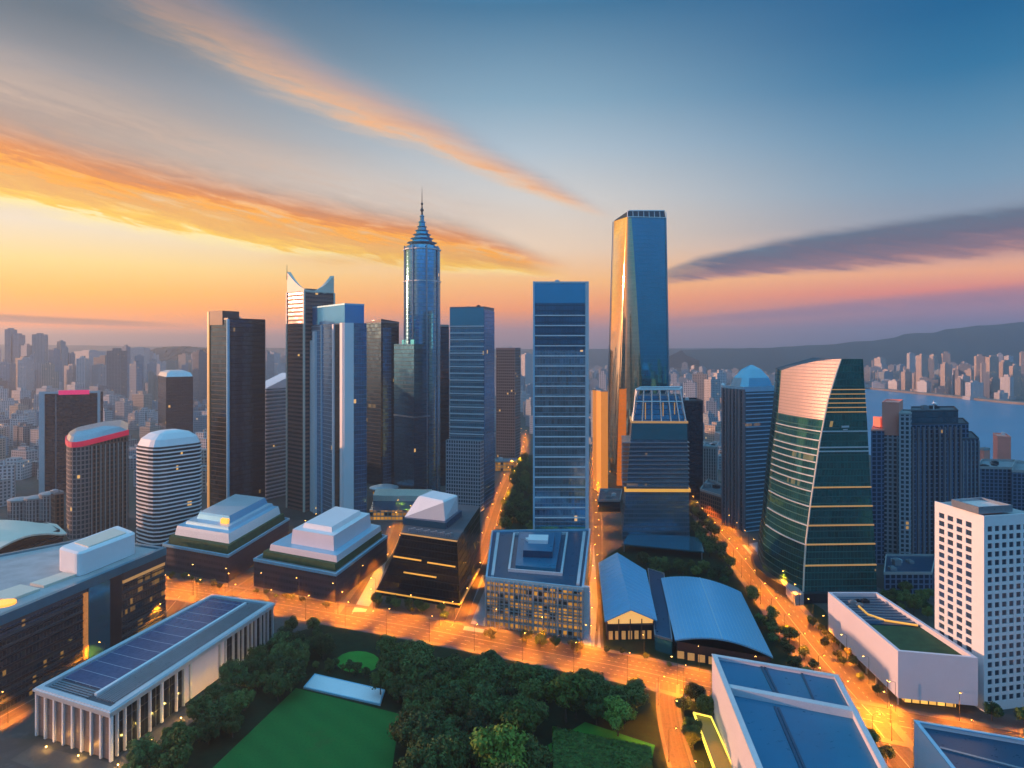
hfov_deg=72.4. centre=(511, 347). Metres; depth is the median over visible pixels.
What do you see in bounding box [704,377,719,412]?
city block
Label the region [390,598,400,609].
park tree
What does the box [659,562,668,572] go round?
park tree
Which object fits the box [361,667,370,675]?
park tree
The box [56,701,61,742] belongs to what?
window
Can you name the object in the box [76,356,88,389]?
city block
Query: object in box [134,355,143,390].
city block
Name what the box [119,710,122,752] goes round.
window
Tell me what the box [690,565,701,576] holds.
park tree
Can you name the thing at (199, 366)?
city block
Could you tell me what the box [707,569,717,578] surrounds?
park tree
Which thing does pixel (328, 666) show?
park tree
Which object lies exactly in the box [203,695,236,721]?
park tree
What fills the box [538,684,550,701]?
park tree
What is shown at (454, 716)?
park tree
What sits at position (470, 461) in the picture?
office tower
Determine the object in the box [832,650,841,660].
park tree
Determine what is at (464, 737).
park tree
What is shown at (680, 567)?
park tree
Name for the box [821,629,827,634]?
park tree
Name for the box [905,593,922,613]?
park tree
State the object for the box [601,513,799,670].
lawn
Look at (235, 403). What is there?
office tower
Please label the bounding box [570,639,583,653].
park tree
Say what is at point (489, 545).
road markings
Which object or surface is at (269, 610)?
window
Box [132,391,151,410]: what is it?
city block
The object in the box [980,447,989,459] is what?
stair tower
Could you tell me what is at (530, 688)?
park tree
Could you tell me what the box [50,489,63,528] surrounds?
stair tower
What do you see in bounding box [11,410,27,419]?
city block
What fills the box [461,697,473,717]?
park tree
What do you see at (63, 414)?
office tower
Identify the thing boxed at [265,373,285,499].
office tower
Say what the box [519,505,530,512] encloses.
park tree
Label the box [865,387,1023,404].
shore
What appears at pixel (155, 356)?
city block
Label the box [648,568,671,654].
link building
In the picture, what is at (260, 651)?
park tree
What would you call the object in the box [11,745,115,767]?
path
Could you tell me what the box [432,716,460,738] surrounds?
park tree
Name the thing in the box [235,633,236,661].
window
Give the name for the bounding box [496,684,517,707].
park tree
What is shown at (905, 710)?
pavement
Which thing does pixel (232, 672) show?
park tree
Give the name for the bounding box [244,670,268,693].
park tree
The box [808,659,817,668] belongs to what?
park tree
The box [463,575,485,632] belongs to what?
plaza path
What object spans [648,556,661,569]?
park tree
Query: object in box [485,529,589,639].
office block
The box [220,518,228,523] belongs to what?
lit window
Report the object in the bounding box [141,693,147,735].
window
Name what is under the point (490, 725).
park tree
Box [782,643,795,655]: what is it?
park tree
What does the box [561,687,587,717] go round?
park tree
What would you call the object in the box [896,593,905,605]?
park tree
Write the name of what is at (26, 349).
city block
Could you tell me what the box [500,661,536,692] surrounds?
park tree
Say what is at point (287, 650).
park tree
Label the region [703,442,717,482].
building
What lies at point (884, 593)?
park tree
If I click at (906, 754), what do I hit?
road
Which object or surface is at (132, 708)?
window
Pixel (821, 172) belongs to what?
sky
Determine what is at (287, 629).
park tree
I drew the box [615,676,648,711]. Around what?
park tree
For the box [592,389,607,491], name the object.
slim tower
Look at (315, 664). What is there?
park tree
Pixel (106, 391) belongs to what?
city block
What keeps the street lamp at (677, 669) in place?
on the pavement at (691, 760)
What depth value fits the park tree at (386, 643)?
326.10 m
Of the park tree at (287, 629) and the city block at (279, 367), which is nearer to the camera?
the park tree at (287, 629)
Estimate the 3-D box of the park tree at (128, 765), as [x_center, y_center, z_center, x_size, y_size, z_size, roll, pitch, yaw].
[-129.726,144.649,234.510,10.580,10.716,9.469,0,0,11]
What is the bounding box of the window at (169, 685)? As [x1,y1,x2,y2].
[164,675,174,718]
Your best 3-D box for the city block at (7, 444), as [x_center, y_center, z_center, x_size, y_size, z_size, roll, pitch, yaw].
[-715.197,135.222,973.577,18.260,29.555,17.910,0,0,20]
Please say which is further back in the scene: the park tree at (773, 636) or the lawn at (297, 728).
the park tree at (773, 636)
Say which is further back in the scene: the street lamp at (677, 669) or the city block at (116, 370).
the city block at (116, 370)
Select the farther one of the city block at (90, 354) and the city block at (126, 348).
the city block at (90, 354)
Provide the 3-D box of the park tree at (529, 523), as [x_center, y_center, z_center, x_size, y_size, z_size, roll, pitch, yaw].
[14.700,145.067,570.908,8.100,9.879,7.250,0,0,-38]
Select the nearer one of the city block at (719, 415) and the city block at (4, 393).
the city block at (719, 415)
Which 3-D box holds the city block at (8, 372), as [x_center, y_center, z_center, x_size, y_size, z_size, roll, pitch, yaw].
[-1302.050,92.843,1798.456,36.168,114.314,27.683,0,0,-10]
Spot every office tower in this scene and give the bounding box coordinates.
[39,389,102,492]
[65,420,128,539]
[158,370,192,432]
[207,311,264,507]
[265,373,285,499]
[286,272,334,511]
[310,303,366,513]
[366,319,398,484]
[440,325,448,485]
[446,305,493,511]
[533,280,588,528]
[621,386,690,540]
[721,365,773,531]
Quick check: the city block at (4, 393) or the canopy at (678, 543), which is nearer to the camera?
the canopy at (678, 543)
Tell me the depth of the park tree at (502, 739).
235.00 m
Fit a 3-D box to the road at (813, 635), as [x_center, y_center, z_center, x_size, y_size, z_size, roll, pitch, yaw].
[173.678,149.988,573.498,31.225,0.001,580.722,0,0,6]
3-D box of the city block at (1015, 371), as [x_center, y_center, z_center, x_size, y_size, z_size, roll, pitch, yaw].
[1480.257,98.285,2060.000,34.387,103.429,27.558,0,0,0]
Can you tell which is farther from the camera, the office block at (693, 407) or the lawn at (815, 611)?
the office block at (693, 407)
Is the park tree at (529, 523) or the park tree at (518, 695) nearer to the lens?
the park tree at (518, 695)
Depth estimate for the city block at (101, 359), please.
2181.50 m
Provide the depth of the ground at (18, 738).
414.20 m
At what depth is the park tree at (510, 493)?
689.02 m
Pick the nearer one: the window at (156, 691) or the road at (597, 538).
the window at (156, 691)
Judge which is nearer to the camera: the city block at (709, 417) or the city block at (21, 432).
the city block at (21, 432)
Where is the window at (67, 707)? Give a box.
[65,704,70,745]
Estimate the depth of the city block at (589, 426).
1118.76 m
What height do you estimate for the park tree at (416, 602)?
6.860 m
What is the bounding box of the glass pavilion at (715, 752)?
[693,712,731,767]
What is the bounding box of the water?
[865,389,1023,460]
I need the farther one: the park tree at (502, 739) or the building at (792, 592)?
the building at (792, 592)
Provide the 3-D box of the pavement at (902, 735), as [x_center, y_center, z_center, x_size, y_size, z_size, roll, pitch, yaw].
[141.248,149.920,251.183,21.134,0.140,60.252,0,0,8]
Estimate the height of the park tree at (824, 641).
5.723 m
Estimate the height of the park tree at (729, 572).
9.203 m
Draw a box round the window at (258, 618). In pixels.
[257,618,258,645]
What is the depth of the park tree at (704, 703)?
281.82 m
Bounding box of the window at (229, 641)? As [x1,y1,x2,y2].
[227,636,231,663]
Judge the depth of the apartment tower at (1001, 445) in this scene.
676.31 m
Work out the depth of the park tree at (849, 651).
335.97 m
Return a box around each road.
[0,595,190,725]
[165,579,1023,742]
[226,577,253,593]
[340,484,404,613]
[441,435,526,625]
[582,450,600,649]
[659,683,691,767]
[689,500,896,715]
[864,722,913,767]
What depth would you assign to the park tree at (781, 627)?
362.37 m
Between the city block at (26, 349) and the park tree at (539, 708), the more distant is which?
the city block at (26, 349)
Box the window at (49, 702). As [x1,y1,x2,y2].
[47,698,52,739]
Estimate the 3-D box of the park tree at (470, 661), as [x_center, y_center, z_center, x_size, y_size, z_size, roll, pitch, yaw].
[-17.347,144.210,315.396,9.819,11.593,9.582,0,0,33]
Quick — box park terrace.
[303,674,384,705]
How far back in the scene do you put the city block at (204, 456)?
768.71 m
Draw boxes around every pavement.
[0,595,196,730]
[165,577,1023,747]
[225,575,253,593]
[334,521,395,613]
[435,435,528,625]
[580,450,602,649]
[656,683,695,767]
[690,512,905,715]
[884,722,913,767]
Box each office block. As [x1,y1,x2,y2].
[0,520,66,553]
[0,526,166,714]
[376,490,480,607]
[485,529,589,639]
[682,397,702,499]
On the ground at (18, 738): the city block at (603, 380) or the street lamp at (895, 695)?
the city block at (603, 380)
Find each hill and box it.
[0,344,285,358]
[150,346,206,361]
[449,348,744,366]
[669,322,1023,373]
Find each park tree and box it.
[118,763,143,767]
[126,731,163,767]
[156,743,192,767]
[158,725,198,750]
[160,719,186,738]
[181,572,188,579]
[186,691,213,721]
[193,711,222,744]
[195,577,202,584]
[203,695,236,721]
[204,682,226,700]
[218,659,248,687]
[218,684,239,698]
[220,690,248,714]
[220,712,244,737]
[241,688,255,710]
[243,643,268,661]
[244,655,268,675]
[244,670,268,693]
[262,668,293,701]
[263,649,289,673]
[264,640,279,654]
[268,643,294,657]
[270,631,293,646]
[275,626,302,642]
[277,657,306,684]
[281,592,288,599]
[284,615,298,628]
[287,638,310,654]
[290,648,309,664]
[294,635,312,647]
[305,617,320,628]
[310,633,335,658]
[312,661,318,668]
[322,601,329,607]
[324,662,334,672]
[345,659,354,671]
[352,662,361,670]
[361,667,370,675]
[369,667,393,694]
[370,592,381,604]
[372,596,382,607]
[376,634,406,657]
[376,649,399,672]
[382,675,408,702]
[385,594,396,604]
[386,706,425,746]
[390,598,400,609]
[392,657,403,675]
[395,746,437,767]
[397,639,433,657]
[397,711,444,748]
[400,650,435,688]
[401,685,429,708]
[404,597,412,606]
[406,731,438,755]
[407,604,414,611]
[413,599,423,608]
[418,605,426,613]
[422,673,455,704]
[423,664,449,684]
[425,708,445,734]
[425,734,469,767]
[432,680,469,715]
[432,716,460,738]
[436,602,445,610]
[440,610,448,619]
[445,713,457,725]
[449,730,472,747]
[455,706,487,735]
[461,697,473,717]
[464,655,476,669]
[464,741,487,767]
[469,684,509,726]
[469,721,528,767]
[474,649,501,664]
[483,627,496,638]
[485,724,515,734]
[488,657,507,681]
[492,761,518,767]
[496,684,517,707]
[499,515,511,528]
[500,496,514,504]
[500,506,513,518]
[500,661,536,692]
[500,696,540,733]
[501,500,514,509]
[506,489,516,496]
[507,693,529,708]
[509,473,518,482]
[511,466,519,472]
[514,490,524,496]
[515,678,543,701]
[517,456,527,462]
[517,481,529,491]
[519,475,529,482]
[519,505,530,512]
[519,629,533,644]
[519,733,554,767]
[520,500,531,510]
[521,461,531,467]
[522,510,532,519]
[525,520,532,527]
[526,486,532,494]
[527,698,549,734]
[532,665,557,687]
[534,634,547,645]
[537,630,546,637]
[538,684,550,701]
[543,672,592,722]
[549,636,560,645]
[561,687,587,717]
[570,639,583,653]
[576,667,604,697]
[585,693,605,724]
[590,680,616,700]
[603,645,609,651]
[603,691,629,720]
[603,695,637,735]
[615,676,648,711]
[640,555,650,566]
[643,652,649,660]
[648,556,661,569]
[649,563,657,568]
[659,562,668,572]
[660,556,668,563]
[675,561,688,575]
[675,696,691,712]
[681,725,701,749]
[682,716,702,731]
[684,682,705,701]
[686,559,695,566]
[689,505,697,516]
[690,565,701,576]
[691,507,700,519]
[691,523,702,530]
[694,528,708,534]
[695,531,706,538]
[695,694,713,717]
[697,510,707,516]
[698,513,707,519]
[698,519,704,525]
[698,535,707,544]
[700,561,710,573]
[703,540,717,556]
[704,517,714,525]
[706,534,717,541]
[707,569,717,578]
[709,523,720,536]
[716,541,727,552]
[718,550,728,558]
[719,576,728,583]
[721,566,732,576]
[725,556,735,565]
[747,585,761,604]
[754,613,762,622]
[762,614,776,630]
[766,605,779,617]
[766,621,779,632]
[767,633,778,641]
[779,624,787,633]
[780,637,789,645]
[781,626,798,641]
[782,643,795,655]
[786,655,802,667]
[798,645,809,659]
[807,616,817,625]
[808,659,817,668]
[816,623,825,631]
[820,636,829,645]
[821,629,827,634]
[826,633,835,642]
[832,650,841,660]
[838,656,847,665]
[844,647,851,655]
[848,655,859,663]
[856,671,864,679]
[867,728,880,742]
[872,684,883,695]
[878,745,895,762]
[879,589,895,598]
[890,588,899,598]
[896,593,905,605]
[898,581,913,591]
[899,589,909,595]
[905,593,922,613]
[914,589,928,598]
[917,594,925,608]
[921,602,932,607]
[921,606,933,616]
[923,589,933,600]
[982,701,1004,720]
[1013,706,1023,720]
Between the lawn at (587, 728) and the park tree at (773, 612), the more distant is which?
the park tree at (773, 612)
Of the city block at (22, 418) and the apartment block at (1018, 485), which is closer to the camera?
the apartment block at (1018, 485)
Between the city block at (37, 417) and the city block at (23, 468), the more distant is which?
the city block at (37, 417)
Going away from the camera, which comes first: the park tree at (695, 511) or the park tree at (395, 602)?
the park tree at (395, 602)
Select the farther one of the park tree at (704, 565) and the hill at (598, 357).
the hill at (598, 357)
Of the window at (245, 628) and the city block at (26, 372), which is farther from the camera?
the city block at (26, 372)
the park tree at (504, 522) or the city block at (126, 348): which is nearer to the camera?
the park tree at (504, 522)
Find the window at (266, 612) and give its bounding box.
[265,612,266,642]
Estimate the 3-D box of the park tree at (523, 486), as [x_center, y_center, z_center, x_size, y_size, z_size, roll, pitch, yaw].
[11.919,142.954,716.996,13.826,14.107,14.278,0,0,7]
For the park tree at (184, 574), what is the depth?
452.41 m
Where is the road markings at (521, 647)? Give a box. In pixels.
[165,582,966,728]
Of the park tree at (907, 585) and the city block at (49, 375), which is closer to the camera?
the park tree at (907, 585)
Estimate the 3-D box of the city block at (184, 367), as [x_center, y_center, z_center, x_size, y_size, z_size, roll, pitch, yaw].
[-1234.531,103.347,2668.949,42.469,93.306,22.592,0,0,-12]
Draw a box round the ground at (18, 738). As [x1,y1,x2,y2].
[0,366,1023,767]
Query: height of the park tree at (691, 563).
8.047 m
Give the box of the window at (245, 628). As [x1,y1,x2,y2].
[244,626,246,657]
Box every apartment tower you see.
[496,346,520,465]
[871,399,979,563]
[935,497,1023,711]
[993,432,1010,458]
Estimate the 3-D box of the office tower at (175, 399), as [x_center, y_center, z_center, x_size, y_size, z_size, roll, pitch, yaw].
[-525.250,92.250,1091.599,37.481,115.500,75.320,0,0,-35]
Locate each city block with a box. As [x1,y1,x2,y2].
[0,362,15,397]
[0,378,6,387]
[0,386,8,407]
[0,415,10,424]
[0,423,9,438]
[0,434,8,455]
[0,437,5,459]
[0,459,15,497]
[0,473,10,506]
[5,328,24,363]
[6,457,31,479]
[9,415,34,445]
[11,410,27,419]
[11,446,37,460]
[12,387,30,402]
[13,422,37,448]
[15,356,27,389]
[17,443,38,456]
[18,357,33,390]
[21,344,31,355]
[24,410,35,425]
[28,354,41,387]
[30,427,38,447]
[32,333,47,363]
[34,369,36,389]
[34,391,46,410]
[36,386,57,393]
[36,410,38,426]
[41,362,58,389]
[48,348,61,381]
[57,340,67,389]
[64,364,75,389]
[66,346,74,363]
[67,382,82,389]
[74,350,105,385]
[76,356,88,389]
[89,384,106,390]
[92,364,104,385]
[93,355,106,364]
[99,365,106,385]
[103,389,113,395]
[103,394,117,404]
[103,408,112,421]
[107,348,126,397]
[113,394,124,400]
[113,398,132,422]
[122,345,129,391]
[129,454,136,468]
[130,347,149,388]
[130,361,141,400]
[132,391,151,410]
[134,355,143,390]
[134,421,160,446]
[134,470,136,486]
[140,407,157,425]
[147,362,155,382]
[148,371,157,399]
[150,351,156,365]
[153,353,158,360]
[166,360,177,369]
[178,353,190,368]
[181,363,187,370]
[188,360,190,371]
[192,350,206,403]
[193,411,206,432]
[196,432,206,448]
[201,448,206,464]
[201,465,206,492]
[265,352,273,380]
[270,352,284,375]
[449,352,449,402]
[494,409,495,431]
[494,432,495,458]
[521,353,532,390]
[525,397,532,426]
[526,383,532,396]
[589,388,599,444]
[589,418,590,435]
[599,371,606,389]
[671,372,680,393]
[683,380,696,397]
[692,372,707,412]
[703,411,717,440]
[703,421,720,441]
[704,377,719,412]
[706,398,717,417]
[713,370,726,397]
[715,432,720,443]
[718,411,720,420]
[718,454,720,469]
[914,354,927,390]
[918,377,937,392]
[941,351,949,363]
[974,354,984,381]
[980,362,989,397]
[985,355,998,378]
[999,360,1013,377]
[1009,364,1023,398]
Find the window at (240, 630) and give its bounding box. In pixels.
[240,630,240,661]
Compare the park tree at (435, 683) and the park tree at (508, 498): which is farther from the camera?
the park tree at (508, 498)
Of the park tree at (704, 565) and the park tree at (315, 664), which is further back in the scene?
the park tree at (704, 565)
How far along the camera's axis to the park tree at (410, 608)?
393.50 m
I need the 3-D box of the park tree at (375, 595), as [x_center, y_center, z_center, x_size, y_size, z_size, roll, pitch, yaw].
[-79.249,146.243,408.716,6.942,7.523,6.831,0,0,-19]
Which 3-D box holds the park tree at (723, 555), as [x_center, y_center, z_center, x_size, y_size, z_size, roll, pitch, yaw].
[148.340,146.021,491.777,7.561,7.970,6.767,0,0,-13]
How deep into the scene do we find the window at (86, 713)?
259.45 m
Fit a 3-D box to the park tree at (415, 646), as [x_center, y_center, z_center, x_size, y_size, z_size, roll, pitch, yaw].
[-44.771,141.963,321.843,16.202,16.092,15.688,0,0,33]
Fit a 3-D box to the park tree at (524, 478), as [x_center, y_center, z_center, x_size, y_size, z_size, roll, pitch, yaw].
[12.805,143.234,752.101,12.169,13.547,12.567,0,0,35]
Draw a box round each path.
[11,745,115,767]
[113,678,240,767]
[352,562,385,611]
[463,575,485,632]
[578,545,600,647]
[742,542,757,554]
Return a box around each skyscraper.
[394,202,440,491]
[607,210,669,488]
[751,358,883,602]
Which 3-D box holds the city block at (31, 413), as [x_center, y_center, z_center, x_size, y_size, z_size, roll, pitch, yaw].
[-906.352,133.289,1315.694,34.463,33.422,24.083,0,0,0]
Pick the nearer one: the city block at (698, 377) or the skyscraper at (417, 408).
the skyscraper at (417, 408)
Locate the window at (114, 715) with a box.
[113,715,114,756]
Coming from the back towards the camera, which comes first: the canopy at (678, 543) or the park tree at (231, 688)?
the canopy at (678, 543)
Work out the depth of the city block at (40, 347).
1939.25 m
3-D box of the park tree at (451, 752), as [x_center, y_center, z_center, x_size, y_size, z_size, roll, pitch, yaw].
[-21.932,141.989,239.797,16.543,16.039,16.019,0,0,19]
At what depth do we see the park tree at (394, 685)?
294.31 m
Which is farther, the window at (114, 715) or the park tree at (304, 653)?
the park tree at (304, 653)
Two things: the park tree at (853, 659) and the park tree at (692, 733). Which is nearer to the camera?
the park tree at (692, 733)
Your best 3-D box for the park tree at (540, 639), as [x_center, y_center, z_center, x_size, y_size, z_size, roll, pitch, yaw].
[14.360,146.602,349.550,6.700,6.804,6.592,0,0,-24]
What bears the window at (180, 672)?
in the solar hall
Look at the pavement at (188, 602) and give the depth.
286.60 m
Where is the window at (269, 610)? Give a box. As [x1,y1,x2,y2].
[269,610,270,639]
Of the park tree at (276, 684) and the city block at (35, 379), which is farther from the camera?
the city block at (35, 379)
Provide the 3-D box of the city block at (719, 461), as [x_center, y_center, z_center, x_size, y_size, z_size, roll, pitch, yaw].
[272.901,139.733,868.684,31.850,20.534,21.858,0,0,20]
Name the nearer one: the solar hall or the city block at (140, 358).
the solar hall
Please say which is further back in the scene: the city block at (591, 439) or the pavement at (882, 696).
the city block at (591, 439)
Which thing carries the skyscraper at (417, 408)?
on the ground at (18, 738)
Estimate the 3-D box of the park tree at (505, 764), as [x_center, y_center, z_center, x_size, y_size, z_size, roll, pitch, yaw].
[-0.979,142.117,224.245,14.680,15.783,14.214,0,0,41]
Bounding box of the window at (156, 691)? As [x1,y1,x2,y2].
[152,685,159,727]
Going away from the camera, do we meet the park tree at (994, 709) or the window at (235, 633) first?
the park tree at (994, 709)
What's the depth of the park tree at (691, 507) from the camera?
622.14 m
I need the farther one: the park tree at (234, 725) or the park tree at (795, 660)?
the park tree at (795, 660)
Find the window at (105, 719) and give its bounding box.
[103,716,108,758]
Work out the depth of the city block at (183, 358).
3005.30 m
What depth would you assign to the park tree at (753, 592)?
408.13 m
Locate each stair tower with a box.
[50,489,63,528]
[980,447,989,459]
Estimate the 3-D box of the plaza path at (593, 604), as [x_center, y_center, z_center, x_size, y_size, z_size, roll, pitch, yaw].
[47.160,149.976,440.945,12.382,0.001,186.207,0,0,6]
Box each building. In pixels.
[495,457,516,471]
[598,488,621,511]
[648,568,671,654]
[700,478,720,519]
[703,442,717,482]
[712,654,887,767]
[757,553,803,605]
[828,592,977,707]
[884,554,934,594]
[913,720,1023,767]
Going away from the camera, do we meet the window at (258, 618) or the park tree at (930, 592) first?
the window at (258, 618)
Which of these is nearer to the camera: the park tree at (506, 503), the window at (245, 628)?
the window at (245, 628)
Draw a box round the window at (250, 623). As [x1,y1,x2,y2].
[249,623,250,653]
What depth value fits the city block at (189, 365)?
2417.39 m
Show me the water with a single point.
(985, 420)
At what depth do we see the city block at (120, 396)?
1582.48 m
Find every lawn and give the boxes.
[142,625,667,767]
[213,688,398,767]
[337,651,378,672]
[506,455,532,529]
[548,722,654,756]
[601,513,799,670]
[680,700,718,767]
[804,603,869,678]
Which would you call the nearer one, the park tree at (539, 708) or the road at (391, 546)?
the park tree at (539, 708)
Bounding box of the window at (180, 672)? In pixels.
[178,670,181,707]
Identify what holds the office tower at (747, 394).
on the ground at (18, 738)
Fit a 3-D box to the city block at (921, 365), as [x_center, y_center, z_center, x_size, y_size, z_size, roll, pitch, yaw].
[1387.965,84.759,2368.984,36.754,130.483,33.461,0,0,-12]
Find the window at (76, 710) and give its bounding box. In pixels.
[74,707,79,748]
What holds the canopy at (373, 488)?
on the ground at (18, 738)
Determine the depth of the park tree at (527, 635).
353.04 m
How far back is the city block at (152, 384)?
1967.88 m
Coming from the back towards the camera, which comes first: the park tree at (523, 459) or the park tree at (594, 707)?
the park tree at (523, 459)
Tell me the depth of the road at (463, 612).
513.39 m
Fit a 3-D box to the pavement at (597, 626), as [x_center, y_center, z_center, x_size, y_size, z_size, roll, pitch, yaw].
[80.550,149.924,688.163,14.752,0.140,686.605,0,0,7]
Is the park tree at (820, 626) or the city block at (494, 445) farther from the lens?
the city block at (494, 445)
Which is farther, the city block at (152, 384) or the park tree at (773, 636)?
the city block at (152, 384)
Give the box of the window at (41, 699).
[39,696,43,735]
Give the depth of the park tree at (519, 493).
680.11 m
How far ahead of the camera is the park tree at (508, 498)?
644.15 m
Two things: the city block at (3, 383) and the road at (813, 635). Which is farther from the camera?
the city block at (3, 383)
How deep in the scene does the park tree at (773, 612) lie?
381.92 m
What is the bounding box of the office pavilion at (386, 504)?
[369,489,431,520]
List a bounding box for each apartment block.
[7,491,50,521]
[980,459,1015,504]
[1012,461,1023,510]
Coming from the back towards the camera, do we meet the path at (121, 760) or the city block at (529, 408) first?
the city block at (529, 408)
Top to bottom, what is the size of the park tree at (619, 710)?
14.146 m
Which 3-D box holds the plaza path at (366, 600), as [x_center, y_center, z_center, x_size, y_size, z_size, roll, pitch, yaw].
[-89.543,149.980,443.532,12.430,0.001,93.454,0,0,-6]
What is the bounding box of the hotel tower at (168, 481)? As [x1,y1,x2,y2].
[136,429,201,546]
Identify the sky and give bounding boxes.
[0,0,1023,348]
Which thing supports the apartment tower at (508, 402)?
on the ground at (18, 738)
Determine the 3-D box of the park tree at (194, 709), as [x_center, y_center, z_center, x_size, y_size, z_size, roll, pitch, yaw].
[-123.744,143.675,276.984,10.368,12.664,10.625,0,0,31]
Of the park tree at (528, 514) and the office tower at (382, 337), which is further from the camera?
the office tower at (382, 337)
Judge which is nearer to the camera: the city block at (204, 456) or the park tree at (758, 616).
the park tree at (758, 616)
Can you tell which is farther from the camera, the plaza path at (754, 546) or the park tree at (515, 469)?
the park tree at (515, 469)
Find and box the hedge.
[552,726,652,767]
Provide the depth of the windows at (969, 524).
302.29 m
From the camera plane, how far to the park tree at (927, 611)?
385.55 m
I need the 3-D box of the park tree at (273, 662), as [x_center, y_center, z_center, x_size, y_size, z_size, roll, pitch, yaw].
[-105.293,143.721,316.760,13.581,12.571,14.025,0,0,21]
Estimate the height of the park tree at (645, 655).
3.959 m
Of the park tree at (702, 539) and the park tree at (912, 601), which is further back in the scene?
the park tree at (702, 539)
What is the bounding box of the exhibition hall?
[661,576,772,663]
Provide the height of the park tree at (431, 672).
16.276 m
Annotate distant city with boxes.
[0,351,1023,479]
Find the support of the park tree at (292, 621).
on the ground at (18, 738)
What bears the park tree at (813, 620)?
on the road at (813, 635)
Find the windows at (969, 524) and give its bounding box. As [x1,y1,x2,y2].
[940,513,1023,696]
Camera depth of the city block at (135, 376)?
1494.30 m
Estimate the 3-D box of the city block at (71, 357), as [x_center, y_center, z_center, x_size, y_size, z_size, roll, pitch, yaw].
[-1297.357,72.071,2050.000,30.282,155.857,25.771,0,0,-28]
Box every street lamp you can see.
[671,656,677,684]
[883,691,890,722]
[888,681,895,711]
[959,691,961,720]
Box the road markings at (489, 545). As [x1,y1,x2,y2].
[452,437,523,624]
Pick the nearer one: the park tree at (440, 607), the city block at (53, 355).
the park tree at (440, 607)
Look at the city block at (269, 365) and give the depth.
1863.99 m
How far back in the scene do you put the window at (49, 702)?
268.01 m
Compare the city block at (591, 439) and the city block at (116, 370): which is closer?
the city block at (591, 439)
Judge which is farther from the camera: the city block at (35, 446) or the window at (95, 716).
the city block at (35, 446)
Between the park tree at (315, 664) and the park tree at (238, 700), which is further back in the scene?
the park tree at (315, 664)
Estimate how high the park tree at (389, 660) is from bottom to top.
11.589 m
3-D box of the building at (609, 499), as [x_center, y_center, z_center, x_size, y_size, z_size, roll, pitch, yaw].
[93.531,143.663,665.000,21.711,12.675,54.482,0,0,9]
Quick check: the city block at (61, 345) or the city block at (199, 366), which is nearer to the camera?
the city block at (199, 366)
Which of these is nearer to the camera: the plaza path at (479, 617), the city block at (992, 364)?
the plaza path at (479, 617)
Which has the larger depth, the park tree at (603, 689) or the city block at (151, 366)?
the city block at (151, 366)
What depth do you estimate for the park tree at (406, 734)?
252.61 m
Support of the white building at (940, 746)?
on the ground at (18, 738)
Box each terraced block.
[162,494,289,582]
[253,506,387,601]
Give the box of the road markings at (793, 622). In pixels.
[691,500,883,715]
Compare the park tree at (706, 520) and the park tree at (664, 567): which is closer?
the park tree at (664, 567)
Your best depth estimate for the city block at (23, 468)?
799.87 m
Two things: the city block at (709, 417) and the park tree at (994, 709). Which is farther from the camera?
the city block at (709, 417)
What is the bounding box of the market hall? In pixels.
[598,553,656,640]
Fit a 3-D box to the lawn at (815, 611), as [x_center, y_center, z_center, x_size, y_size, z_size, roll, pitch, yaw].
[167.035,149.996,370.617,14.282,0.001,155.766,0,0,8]
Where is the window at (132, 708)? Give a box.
[127,700,136,744]
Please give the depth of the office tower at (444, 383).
762.67 m
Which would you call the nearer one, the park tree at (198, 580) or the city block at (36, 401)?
the park tree at (198, 580)
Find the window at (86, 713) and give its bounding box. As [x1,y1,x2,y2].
[84,710,88,751]
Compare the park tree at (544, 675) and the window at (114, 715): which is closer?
the window at (114, 715)
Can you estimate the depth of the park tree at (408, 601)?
400.51 m
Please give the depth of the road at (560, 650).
352.92 m
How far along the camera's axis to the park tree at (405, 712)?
258.83 m
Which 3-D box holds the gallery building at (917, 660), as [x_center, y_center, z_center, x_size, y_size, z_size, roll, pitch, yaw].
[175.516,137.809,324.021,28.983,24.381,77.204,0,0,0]
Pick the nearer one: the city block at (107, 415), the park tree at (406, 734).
the park tree at (406, 734)
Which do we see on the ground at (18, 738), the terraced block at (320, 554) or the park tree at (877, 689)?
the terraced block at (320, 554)
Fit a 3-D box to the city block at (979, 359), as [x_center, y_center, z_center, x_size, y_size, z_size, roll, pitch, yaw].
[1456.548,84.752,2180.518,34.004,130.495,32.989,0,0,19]
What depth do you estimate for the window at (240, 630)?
333.63 m
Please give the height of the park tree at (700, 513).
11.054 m
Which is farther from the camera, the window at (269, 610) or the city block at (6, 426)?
the city block at (6, 426)
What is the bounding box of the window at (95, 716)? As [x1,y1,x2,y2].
[93,713,98,755]
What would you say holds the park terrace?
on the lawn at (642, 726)
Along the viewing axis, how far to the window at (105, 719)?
254.99 m
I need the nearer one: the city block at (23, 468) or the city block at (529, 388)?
the city block at (23, 468)
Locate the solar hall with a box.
[32,594,274,761]
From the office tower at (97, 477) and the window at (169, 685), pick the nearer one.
the window at (169, 685)
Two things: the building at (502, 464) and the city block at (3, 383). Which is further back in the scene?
the city block at (3, 383)
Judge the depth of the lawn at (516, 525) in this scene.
648.14 m
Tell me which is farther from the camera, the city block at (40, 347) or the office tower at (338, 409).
the city block at (40, 347)
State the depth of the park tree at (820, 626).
368.85 m
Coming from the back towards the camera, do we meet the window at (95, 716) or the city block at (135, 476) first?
the city block at (135, 476)
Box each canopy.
[369,484,398,493]
[622,533,703,558]
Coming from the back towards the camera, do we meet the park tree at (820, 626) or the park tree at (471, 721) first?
the park tree at (820, 626)

